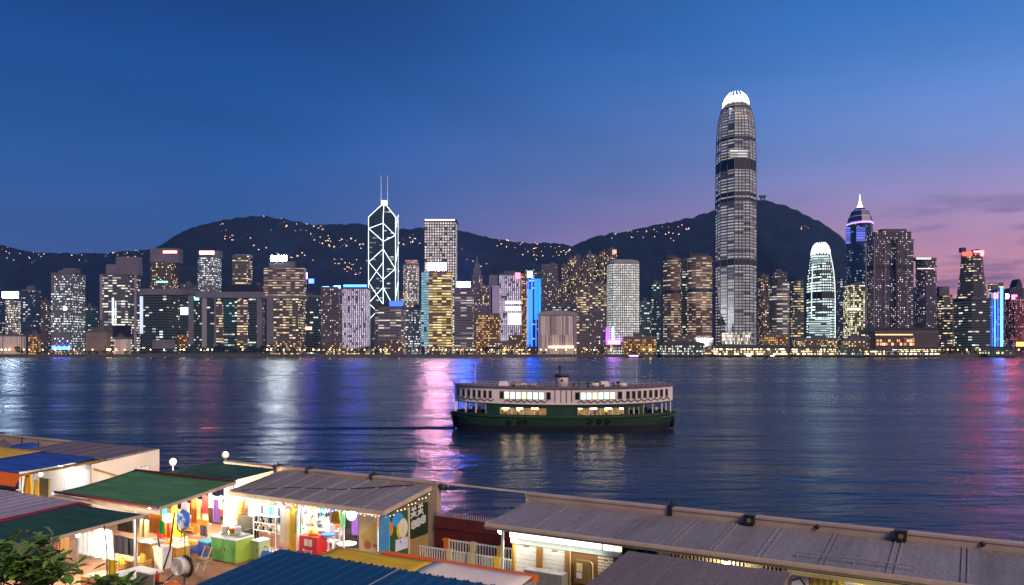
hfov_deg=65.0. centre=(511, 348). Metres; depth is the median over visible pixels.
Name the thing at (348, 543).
round table
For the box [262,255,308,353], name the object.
office tower
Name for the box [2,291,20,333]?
office tower
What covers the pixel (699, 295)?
office tower
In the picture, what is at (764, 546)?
notice stall
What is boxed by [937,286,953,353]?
office block
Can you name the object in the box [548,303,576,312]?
residential tower
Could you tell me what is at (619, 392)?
window
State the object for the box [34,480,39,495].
hanging cloth
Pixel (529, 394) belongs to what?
window
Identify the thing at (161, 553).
waste bin
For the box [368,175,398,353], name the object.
prism skyscraper
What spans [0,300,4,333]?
office block
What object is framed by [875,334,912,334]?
lit window
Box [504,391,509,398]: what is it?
window
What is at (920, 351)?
ferry pier
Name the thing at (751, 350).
ferry pier
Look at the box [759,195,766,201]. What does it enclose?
lookout tower
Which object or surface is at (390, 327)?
office block
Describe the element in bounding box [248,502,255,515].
padded bag
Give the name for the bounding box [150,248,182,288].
office tower
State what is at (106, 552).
pole
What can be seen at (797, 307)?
office block
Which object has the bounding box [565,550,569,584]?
post
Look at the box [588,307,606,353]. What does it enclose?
office block
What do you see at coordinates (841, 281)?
office block
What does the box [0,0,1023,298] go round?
sky
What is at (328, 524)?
carton
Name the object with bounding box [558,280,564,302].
residential tower
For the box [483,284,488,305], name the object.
residential tower
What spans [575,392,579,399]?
window
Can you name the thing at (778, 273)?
residential tower
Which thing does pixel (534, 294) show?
office tower
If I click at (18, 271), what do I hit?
hill
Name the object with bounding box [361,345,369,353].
waterfront tree
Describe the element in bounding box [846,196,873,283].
skyscraper
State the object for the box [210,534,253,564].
cabinet
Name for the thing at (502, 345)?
block
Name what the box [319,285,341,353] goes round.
office tower
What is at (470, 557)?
railing
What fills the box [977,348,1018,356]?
ferry pier
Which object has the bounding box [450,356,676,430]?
ferry
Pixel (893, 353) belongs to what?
ferry pier
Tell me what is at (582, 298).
office block
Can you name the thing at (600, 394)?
window
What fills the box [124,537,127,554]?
jacket
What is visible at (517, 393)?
window
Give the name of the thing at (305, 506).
light string
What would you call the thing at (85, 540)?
curtain
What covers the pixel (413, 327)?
office block
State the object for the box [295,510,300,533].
hanging cloth
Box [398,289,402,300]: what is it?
residential tower
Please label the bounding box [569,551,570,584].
pipe
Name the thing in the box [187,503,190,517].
hanging cloth
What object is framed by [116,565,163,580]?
display table
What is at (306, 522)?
carton
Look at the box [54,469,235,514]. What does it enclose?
canopy
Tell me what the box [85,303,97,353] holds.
office block
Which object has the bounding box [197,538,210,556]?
storage box
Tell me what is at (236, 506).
hanging cloth
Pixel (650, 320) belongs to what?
residential tower
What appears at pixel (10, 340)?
block
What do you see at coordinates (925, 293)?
residential tower
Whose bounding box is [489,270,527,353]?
bank tower
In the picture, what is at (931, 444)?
water
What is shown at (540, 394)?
window
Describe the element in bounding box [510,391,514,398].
window
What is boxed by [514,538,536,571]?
roller shutter
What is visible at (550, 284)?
residential tower
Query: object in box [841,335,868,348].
block
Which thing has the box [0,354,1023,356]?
quay
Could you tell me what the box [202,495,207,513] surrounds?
hanging garment
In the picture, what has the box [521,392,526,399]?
window
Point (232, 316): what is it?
government block
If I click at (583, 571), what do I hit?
meter box
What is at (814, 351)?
ferry pier
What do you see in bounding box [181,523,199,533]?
shelf unit
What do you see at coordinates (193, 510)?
hanging garment
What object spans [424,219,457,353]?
office tower
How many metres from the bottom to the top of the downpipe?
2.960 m
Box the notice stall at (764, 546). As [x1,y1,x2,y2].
[484,501,1023,584]
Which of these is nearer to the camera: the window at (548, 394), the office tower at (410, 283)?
the window at (548, 394)
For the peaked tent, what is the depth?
47.97 m
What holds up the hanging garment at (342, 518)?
hanging from the market stall at (376, 500)
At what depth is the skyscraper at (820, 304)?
1240.23 m
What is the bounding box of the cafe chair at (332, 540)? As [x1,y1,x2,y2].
[329,528,339,548]
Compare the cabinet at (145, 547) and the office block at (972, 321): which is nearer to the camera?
the cabinet at (145, 547)
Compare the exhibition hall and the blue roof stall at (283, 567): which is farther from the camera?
the exhibition hall
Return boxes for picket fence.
[434,511,511,569]
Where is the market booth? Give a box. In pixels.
[16,441,158,514]
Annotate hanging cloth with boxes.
[23,473,32,493]
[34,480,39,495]
[59,537,68,556]
[139,519,148,537]
[149,513,160,533]
[160,521,164,533]
[162,522,170,537]
[172,508,180,537]
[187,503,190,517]
[197,499,207,519]
[200,525,207,536]
[212,496,222,509]
[223,502,228,525]
[235,504,237,524]
[280,506,284,542]
[284,509,289,545]
[289,512,292,549]
[292,509,295,550]
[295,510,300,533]
[330,525,334,537]
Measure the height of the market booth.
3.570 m
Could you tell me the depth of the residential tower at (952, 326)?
1480.00 m
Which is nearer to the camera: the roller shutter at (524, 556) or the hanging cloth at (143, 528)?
the roller shutter at (524, 556)
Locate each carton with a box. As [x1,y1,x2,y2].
[303,519,309,525]
[315,520,320,527]
[327,521,332,528]
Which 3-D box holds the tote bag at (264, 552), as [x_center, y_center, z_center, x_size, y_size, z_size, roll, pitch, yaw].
[-10.232,8.598,33.424,0.352,0.783,0.310,0,0,30]
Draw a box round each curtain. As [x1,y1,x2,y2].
[78,531,93,556]
[91,528,114,559]
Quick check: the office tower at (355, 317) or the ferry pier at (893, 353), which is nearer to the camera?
the ferry pier at (893, 353)
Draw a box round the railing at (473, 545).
[442,538,511,566]
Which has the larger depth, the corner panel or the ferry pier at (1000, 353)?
the ferry pier at (1000, 353)
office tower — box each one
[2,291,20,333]
[20,285,40,353]
[48,268,85,353]
[100,257,142,353]
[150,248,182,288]
[198,251,222,291]
[232,254,252,284]
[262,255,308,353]
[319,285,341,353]
[341,285,369,353]
[403,260,418,306]
[421,263,452,353]
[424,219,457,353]
[454,282,473,353]
[524,271,542,353]
[651,279,660,353]
[663,255,680,341]
[687,253,711,337]
[769,279,791,353]
[988,283,1005,350]
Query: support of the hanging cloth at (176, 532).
hanging from the canopy at (152, 490)
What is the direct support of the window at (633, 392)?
in the ferry
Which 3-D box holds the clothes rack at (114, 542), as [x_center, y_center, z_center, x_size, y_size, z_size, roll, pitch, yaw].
[-15.967,8.354,33.087,1.344,1.292,0.040,0,0,30]
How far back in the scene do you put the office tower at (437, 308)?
1240.00 m
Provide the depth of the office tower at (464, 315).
1242.00 m
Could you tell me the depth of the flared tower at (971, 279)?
1336.39 m
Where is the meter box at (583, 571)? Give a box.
[575,558,592,583]
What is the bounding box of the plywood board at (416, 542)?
[410,534,427,554]
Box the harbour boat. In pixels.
[626,355,643,357]
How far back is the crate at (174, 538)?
36.38 m
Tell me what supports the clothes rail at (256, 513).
on the boardwalk
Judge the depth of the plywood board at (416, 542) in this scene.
33.85 m
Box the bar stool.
[321,532,335,552]
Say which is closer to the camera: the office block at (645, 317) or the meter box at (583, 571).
the meter box at (583, 571)
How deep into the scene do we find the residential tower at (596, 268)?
1832.01 m
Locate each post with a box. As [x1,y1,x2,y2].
[407,507,409,553]
[536,546,541,567]
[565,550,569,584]
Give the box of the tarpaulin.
[9,443,40,448]
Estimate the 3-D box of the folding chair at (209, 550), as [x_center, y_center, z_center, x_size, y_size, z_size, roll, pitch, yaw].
[-12.538,8.537,32.741,0.440,0.889,0.471,0,0,30]
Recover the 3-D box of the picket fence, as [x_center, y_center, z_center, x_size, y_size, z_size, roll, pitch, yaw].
[-1.335,7.950,33.160,4.528,2.100,0.100,0,0,30]
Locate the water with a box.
[0,357,1023,541]
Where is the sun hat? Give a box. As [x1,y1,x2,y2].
[308,527,318,535]
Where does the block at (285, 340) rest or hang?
on the ground
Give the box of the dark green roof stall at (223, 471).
[168,462,275,534]
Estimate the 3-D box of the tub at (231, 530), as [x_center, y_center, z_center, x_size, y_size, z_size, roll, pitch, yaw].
[-11.928,7.745,34.313,0.300,0.220,0.300,0,0,30]
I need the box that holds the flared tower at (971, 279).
[957,248,986,298]
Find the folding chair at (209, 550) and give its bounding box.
[196,546,212,570]
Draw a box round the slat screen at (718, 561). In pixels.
[658,552,783,571]
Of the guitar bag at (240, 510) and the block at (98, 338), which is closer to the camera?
the guitar bag at (240, 510)
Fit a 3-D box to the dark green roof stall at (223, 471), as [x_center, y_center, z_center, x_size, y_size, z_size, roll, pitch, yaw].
[-14.094,7.390,38.939,4.650,3.220,2.650,0,0,30]
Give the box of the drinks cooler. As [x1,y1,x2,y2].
[299,533,326,554]
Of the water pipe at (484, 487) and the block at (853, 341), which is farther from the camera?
the block at (853, 341)
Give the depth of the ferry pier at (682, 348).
1190.00 m
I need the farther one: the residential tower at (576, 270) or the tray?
the residential tower at (576, 270)
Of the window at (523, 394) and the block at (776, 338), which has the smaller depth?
the window at (523, 394)
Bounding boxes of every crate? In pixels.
[116,561,132,571]
[132,559,151,567]
[173,536,187,543]
[190,544,197,553]
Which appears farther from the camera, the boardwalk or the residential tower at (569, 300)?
the residential tower at (569, 300)
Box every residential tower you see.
[180,281,196,291]
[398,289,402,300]
[478,305,488,312]
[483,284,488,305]
[541,262,557,311]
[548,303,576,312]
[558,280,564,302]
[562,263,567,296]
[565,295,575,304]
[568,255,573,296]
[574,253,579,304]
[580,258,585,286]
[586,250,593,286]
[594,253,599,280]
[600,249,606,282]
[607,246,616,263]
[650,305,650,335]
[758,272,769,344]
[760,295,768,344]
[772,268,787,281]
[863,229,913,348]
[914,257,937,330]
[952,305,953,348]
[1005,288,1023,353]
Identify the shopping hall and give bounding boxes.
[870,331,938,349]
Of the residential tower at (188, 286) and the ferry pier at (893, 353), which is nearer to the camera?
the ferry pier at (893, 353)
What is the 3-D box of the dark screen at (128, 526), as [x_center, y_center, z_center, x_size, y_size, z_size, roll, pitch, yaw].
[-16.899,7.665,35.160,1.065,0.666,0.060,0,0,30]
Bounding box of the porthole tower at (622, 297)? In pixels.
[604,259,638,353]
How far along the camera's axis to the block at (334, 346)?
1216.00 m
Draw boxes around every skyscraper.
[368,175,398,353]
[715,91,756,345]
[806,242,835,337]
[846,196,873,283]
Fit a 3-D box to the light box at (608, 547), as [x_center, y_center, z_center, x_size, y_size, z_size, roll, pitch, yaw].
[3.271,6.730,27.429,0.310,0.260,0.100,0,0,30]
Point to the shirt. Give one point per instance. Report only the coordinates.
(270, 512)
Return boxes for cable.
[163,512,174,568]
[241,484,413,490]
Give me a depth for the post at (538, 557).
28.77 m
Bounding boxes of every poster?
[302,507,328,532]
[359,513,377,553]
[390,510,407,553]
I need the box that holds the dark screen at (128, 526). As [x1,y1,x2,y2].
[117,520,133,532]
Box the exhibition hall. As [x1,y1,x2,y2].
[537,311,576,353]
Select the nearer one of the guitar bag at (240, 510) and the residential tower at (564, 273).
the guitar bag at (240, 510)
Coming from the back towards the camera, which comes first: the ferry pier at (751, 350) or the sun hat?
the ferry pier at (751, 350)
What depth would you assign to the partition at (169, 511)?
41.00 m
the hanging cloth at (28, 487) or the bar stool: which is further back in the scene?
the hanging cloth at (28, 487)
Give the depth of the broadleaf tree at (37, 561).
22.55 m
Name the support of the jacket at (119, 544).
hanging from the clothes rack at (114, 542)
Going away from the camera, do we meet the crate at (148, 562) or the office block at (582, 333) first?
the crate at (148, 562)
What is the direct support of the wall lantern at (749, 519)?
attached to the parapet wall at (999, 545)
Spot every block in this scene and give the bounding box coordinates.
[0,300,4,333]
[0,332,25,353]
[28,330,39,353]
[41,298,50,353]
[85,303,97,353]
[86,326,110,353]
[114,333,130,353]
[139,289,187,353]
[178,290,199,353]
[194,285,264,353]
[274,335,301,353]
[306,272,320,353]
[323,336,340,353]
[371,301,405,353]
[405,304,420,353]
[475,309,499,353]
[487,339,508,353]
[577,285,588,314]
[577,311,589,353]
[588,280,606,327]
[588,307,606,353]
[623,332,656,353]
[640,297,649,335]
[670,334,712,353]
[681,257,686,337]
[762,331,787,345]
[791,278,803,347]
[792,334,837,347]
[837,274,845,347]
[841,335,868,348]
[843,281,865,338]
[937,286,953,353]
[954,295,996,353]
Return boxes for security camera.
[432,481,447,490]
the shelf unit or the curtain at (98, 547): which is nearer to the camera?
the curtain at (98, 547)
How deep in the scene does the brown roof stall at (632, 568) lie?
21.79 m
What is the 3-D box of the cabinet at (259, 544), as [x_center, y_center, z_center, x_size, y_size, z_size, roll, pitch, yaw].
[-10.706,8.550,34.225,0.469,0.900,0.655,0,0,30]
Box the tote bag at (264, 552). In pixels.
[260,546,269,556]
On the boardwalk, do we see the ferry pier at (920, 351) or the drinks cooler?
the drinks cooler
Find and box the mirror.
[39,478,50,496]
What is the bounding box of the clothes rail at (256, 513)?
[256,503,279,538]
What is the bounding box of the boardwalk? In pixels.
[1,489,378,584]
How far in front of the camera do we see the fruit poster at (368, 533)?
32.51 m
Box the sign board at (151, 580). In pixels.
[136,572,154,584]
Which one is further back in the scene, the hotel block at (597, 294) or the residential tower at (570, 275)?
the residential tower at (570, 275)
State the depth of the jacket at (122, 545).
33.17 m
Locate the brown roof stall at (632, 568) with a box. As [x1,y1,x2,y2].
[586,551,790,584]
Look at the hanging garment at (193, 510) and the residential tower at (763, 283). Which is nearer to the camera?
the hanging garment at (193, 510)
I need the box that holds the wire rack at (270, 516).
[253,512,281,547]
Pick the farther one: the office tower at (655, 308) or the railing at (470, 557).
the office tower at (655, 308)
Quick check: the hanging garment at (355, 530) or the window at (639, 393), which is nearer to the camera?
the hanging garment at (355, 530)
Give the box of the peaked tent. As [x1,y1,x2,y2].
[0,439,12,446]
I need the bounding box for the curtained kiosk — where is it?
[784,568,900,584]
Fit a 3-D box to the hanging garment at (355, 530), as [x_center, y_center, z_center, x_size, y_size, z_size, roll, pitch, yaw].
[-7.033,7.630,35.938,0.400,1.400,0.091,0,0,30]
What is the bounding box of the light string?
[230,496,379,517]
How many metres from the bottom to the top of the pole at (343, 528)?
2.440 m
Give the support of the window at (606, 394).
in the ferry
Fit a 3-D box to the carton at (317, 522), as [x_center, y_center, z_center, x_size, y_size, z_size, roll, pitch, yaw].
[-8.791,7.929,36.454,0.140,0.292,0.250,0,0,30]
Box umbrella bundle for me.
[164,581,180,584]
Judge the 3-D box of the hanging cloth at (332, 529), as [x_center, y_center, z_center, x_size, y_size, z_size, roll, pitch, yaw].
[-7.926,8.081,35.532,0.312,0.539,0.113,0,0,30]
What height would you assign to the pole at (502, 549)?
2.500 m
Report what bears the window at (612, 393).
in the ferry
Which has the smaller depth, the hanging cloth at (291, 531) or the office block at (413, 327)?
the hanging cloth at (291, 531)
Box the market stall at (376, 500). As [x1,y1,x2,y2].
[226,471,431,556]
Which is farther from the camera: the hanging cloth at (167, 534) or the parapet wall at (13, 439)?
the parapet wall at (13, 439)
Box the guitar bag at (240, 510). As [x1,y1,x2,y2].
[236,499,244,523]
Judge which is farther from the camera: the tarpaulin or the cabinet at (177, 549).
the tarpaulin
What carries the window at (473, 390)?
in the ferry
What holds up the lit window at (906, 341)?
in the shopping hall
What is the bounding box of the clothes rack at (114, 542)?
[114,534,133,558]
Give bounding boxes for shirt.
[269,507,271,520]
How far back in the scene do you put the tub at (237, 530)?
33.97 m
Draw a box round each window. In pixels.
[472,389,475,396]
[483,390,486,397]
[488,390,491,397]
[499,391,503,398]
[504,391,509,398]
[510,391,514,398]
[515,391,520,398]
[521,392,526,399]
[527,392,532,399]
[533,392,537,399]
[538,392,543,399]
[546,392,550,399]
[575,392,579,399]
[580,392,585,399]
[586,392,591,399]
[592,392,597,399]
[598,392,603,399]
[604,392,609,399]
[610,391,615,399]
[618,391,621,398]
[626,391,629,398]
[632,391,635,398]
[637,390,641,398]
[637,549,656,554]
[643,390,646,397]
[649,390,652,397]
[654,389,657,397]
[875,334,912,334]
[876,339,901,345]
[903,338,913,345]
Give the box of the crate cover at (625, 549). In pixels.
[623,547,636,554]
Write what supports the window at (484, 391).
in the ferry
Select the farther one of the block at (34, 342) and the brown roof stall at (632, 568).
the block at (34, 342)
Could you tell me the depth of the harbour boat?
1148.44 m
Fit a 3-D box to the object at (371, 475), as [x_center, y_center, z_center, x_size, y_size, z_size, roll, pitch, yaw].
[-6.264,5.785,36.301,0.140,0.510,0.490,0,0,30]
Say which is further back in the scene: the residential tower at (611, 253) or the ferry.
the residential tower at (611, 253)
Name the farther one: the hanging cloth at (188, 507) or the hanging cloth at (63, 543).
the hanging cloth at (188, 507)
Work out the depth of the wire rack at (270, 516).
36.51 m
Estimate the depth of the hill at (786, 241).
2791.33 m
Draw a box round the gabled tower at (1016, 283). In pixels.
[1010,279,1021,287]
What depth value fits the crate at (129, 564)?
32.10 m
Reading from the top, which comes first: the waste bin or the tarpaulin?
the tarpaulin
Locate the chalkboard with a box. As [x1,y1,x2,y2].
[410,502,427,538]
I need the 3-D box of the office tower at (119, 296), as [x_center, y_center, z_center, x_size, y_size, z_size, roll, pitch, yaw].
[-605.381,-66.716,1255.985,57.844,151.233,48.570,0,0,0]
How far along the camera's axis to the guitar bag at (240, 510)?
38.01 m
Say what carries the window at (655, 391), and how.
in the ferry
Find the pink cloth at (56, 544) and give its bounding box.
[45,542,58,554]
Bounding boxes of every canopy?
[0,446,102,492]
[0,489,92,556]
[0,504,144,566]
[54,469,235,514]
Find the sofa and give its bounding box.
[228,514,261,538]
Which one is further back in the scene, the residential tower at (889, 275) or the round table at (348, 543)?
the residential tower at (889, 275)
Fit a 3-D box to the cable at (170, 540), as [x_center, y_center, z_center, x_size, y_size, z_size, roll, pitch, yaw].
[-13.874,7.781,32.490,0.762,2.463,0.059,0,0,30]
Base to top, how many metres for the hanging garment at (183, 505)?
1.050 m
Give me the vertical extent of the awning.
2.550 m
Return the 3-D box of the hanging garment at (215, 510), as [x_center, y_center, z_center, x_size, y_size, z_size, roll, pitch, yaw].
[-13.521,7.375,36.681,0.420,1.050,0.091,0,0,30]
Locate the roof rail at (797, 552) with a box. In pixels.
[796,551,913,571]
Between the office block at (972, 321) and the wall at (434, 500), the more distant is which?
the office block at (972, 321)
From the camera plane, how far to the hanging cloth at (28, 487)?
38.20 m
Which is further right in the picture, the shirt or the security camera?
the security camera
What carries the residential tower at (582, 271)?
on the ground
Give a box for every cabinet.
[137,538,165,563]
[171,543,189,559]
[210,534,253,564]
[251,537,269,559]
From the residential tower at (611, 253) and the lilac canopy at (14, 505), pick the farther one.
the residential tower at (611, 253)
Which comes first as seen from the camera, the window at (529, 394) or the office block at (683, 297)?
the window at (529, 394)
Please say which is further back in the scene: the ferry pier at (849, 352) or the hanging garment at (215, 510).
the ferry pier at (849, 352)
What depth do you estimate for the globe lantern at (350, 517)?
33.41 m
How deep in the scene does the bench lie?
29.87 m
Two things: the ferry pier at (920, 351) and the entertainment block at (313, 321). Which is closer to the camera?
the ferry pier at (920, 351)
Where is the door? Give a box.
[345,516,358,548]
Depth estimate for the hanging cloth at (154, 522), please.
34.81 m
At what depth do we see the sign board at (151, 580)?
24.36 m
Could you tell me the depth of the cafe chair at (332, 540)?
35.84 m
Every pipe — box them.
[442,482,526,492]
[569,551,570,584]
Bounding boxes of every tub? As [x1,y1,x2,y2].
[221,525,227,532]
[229,527,234,533]
[234,526,240,534]
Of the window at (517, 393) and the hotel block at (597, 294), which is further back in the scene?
the hotel block at (597, 294)
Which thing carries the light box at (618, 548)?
attached to the notice stall at (764, 546)
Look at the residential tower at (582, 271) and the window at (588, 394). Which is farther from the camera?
the residential tower at (582, 271)
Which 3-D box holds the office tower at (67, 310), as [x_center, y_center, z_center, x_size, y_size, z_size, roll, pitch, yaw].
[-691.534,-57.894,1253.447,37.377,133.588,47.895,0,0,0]
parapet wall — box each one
[0,434,71,489]
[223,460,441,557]
[525,492,1023,553]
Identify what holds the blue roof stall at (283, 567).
on the pier deck
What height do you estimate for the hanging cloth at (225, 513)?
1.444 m
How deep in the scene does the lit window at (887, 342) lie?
1223.33 m
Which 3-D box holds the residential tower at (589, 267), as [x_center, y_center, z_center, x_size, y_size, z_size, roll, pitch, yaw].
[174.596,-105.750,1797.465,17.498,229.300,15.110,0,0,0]
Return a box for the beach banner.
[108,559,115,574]
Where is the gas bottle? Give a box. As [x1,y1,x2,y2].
[155,571,158,582]
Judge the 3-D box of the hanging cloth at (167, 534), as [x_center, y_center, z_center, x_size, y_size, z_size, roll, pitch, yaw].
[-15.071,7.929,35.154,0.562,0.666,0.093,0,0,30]
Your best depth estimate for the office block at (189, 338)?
1262.00 m
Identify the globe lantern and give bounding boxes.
[162,508,172,522]
[346,511,355,520]
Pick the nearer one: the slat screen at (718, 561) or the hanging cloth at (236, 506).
the slat screen at (718, 561)
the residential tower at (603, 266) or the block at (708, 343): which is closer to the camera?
the block at (708, 343)
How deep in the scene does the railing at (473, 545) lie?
32.60 m
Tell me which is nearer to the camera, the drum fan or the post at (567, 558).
the post at (567, 558)
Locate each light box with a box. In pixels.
[510,532,600,548]
[603,544,612,550]
[614,546,621,551]
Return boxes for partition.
[161,508,171,524]
[190,519,207,525]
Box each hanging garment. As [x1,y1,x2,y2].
[181,501,186,509]
[191,498,196,522]
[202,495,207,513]
[213,499,218,521]
[291,503,295,511]
[341,510,345,526]
[352,512,358,535]
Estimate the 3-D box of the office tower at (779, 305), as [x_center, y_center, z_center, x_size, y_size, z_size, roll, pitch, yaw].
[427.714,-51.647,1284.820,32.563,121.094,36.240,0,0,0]
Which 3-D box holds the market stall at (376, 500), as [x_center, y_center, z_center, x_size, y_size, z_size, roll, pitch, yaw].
[-8.142,7.425,35.277,9.020,3.150,3.240,0,0,30]
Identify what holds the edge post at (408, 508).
on the pier deck
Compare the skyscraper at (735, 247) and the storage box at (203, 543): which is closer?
the storage box at (203, 543)
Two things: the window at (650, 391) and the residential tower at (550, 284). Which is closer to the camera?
the window at (650, 391)
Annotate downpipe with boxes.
[791,576,805,584]
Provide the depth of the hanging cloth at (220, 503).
39.81 m
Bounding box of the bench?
[81,570,105,584]
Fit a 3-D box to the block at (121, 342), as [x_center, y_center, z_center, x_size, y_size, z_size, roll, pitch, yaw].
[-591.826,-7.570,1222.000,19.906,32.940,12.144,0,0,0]
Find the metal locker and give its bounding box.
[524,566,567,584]
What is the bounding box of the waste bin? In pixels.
[152,544,172,569]
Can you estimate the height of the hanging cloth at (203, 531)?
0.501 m
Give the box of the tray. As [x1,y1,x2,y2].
[219,531,250,537]
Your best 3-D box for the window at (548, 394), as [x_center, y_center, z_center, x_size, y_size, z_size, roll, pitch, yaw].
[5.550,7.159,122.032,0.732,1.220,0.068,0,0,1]
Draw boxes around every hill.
[0,245,149,300]
[85,216,714,352]
[572,200,956,347]
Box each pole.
[104,525,107,574]
[343,510,344,547]
[501,531,503,568]
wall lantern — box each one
[743,514,755,525]
[894,529,907,541]
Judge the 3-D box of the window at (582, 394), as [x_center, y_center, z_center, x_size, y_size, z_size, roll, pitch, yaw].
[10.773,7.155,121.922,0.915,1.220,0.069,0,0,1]
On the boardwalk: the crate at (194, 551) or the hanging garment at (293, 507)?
the crate at (194, 551)
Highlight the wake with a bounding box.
[200,427,454,428]
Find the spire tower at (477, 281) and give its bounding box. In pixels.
[472,263,482,352]
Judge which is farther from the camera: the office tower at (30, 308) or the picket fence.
the office tower at (30, 308)
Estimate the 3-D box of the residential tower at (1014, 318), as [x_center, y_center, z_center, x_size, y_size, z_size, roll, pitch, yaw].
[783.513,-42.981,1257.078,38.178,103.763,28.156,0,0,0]
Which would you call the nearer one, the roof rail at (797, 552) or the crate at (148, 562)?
the roof rail at (797, 552)
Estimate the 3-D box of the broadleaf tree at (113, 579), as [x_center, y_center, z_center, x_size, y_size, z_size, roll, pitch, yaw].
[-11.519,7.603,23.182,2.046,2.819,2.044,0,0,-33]
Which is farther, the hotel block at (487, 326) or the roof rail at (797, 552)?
the hotel block at (487, 326)
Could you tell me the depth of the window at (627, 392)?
121.87 m
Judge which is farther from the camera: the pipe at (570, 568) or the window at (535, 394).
the window at (535, 394)
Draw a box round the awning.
[320,547,538,584]
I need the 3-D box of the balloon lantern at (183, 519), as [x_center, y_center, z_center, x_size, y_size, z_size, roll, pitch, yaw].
[-13.747,7.848,33.611,0.590,2.304,0.590,0,0,-25]
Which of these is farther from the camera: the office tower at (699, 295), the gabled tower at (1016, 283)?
the gabled tower at (1016, 283)
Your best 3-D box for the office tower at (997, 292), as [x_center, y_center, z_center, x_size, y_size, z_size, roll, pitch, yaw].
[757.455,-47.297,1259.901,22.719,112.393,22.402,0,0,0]
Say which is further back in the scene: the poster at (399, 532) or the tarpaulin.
the tarpaulin
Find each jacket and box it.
[115,535,117,552]
[118,536,120,553]
[121,537,123,553]
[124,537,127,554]
[128,538,131,555]
[131,538,133,556]
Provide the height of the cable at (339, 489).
0.543 m
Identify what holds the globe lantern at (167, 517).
hanging from the canopy at (152, 490)
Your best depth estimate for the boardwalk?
33.91 m
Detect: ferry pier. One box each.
[658,341,705,356]
[712,345,789,356]
[790,346,837,356]
[836,348,865,356]
[864,349,887,356]
[883,350,900,356]
[892,347,943,356]
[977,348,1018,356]
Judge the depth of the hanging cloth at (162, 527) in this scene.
34.37 m
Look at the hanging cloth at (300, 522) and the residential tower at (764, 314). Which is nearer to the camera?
the hanging cloth at (300, 522)
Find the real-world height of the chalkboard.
1.375 m
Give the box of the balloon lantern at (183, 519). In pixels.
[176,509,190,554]
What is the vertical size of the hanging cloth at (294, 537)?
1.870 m
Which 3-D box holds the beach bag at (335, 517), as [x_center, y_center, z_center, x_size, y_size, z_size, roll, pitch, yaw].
[-7.443,7.093,33.866,0.594,0.514,0.113,0,0,30]
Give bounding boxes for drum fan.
[166,555,193,584]
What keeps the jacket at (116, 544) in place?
hanging from the clothes rack at (114, 542)
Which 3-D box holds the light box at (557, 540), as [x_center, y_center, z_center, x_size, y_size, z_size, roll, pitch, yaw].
[1.492,6.730,28.456,3.572,0.260,0.100,0,0,30]
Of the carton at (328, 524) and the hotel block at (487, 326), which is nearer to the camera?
the carton at (328, 524)
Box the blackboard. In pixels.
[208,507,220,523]
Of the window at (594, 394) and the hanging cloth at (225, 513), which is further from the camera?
the window at (594, 394)
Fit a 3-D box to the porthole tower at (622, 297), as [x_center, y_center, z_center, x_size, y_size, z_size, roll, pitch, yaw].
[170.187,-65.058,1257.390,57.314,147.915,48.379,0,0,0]
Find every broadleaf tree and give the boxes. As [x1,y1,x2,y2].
[0,527,88,584]
[72,563,153,584]
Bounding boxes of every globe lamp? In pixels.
[169,458,176,470]
[222,451,228,460]
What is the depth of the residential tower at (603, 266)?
1800.00 m
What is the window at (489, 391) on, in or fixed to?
in the ferry
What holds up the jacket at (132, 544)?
hanging from the clothes rack at (114, 542)
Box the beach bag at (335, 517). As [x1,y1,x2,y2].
[330,511,340,523]
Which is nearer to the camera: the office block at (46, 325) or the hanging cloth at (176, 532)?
the hanging cloth at (176, 532)
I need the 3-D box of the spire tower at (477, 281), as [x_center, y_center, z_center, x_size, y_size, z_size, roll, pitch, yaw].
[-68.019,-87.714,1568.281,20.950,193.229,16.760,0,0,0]
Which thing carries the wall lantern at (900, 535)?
attached to the parapet wall at (999, 545)
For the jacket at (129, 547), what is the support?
hanging from the clothes rack at (114, 542)
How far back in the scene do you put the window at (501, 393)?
122.27 m
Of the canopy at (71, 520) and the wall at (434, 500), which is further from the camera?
the wall at (434, 500)
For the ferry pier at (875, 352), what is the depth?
1188.00 m
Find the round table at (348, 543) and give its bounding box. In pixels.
[337,541,356,547]
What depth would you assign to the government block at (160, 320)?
1250.00 m
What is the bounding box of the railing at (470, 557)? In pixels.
[419,545,511,569]
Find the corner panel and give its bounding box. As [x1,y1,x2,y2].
[379,515,389,553]
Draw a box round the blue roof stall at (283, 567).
[196,549,494,584]

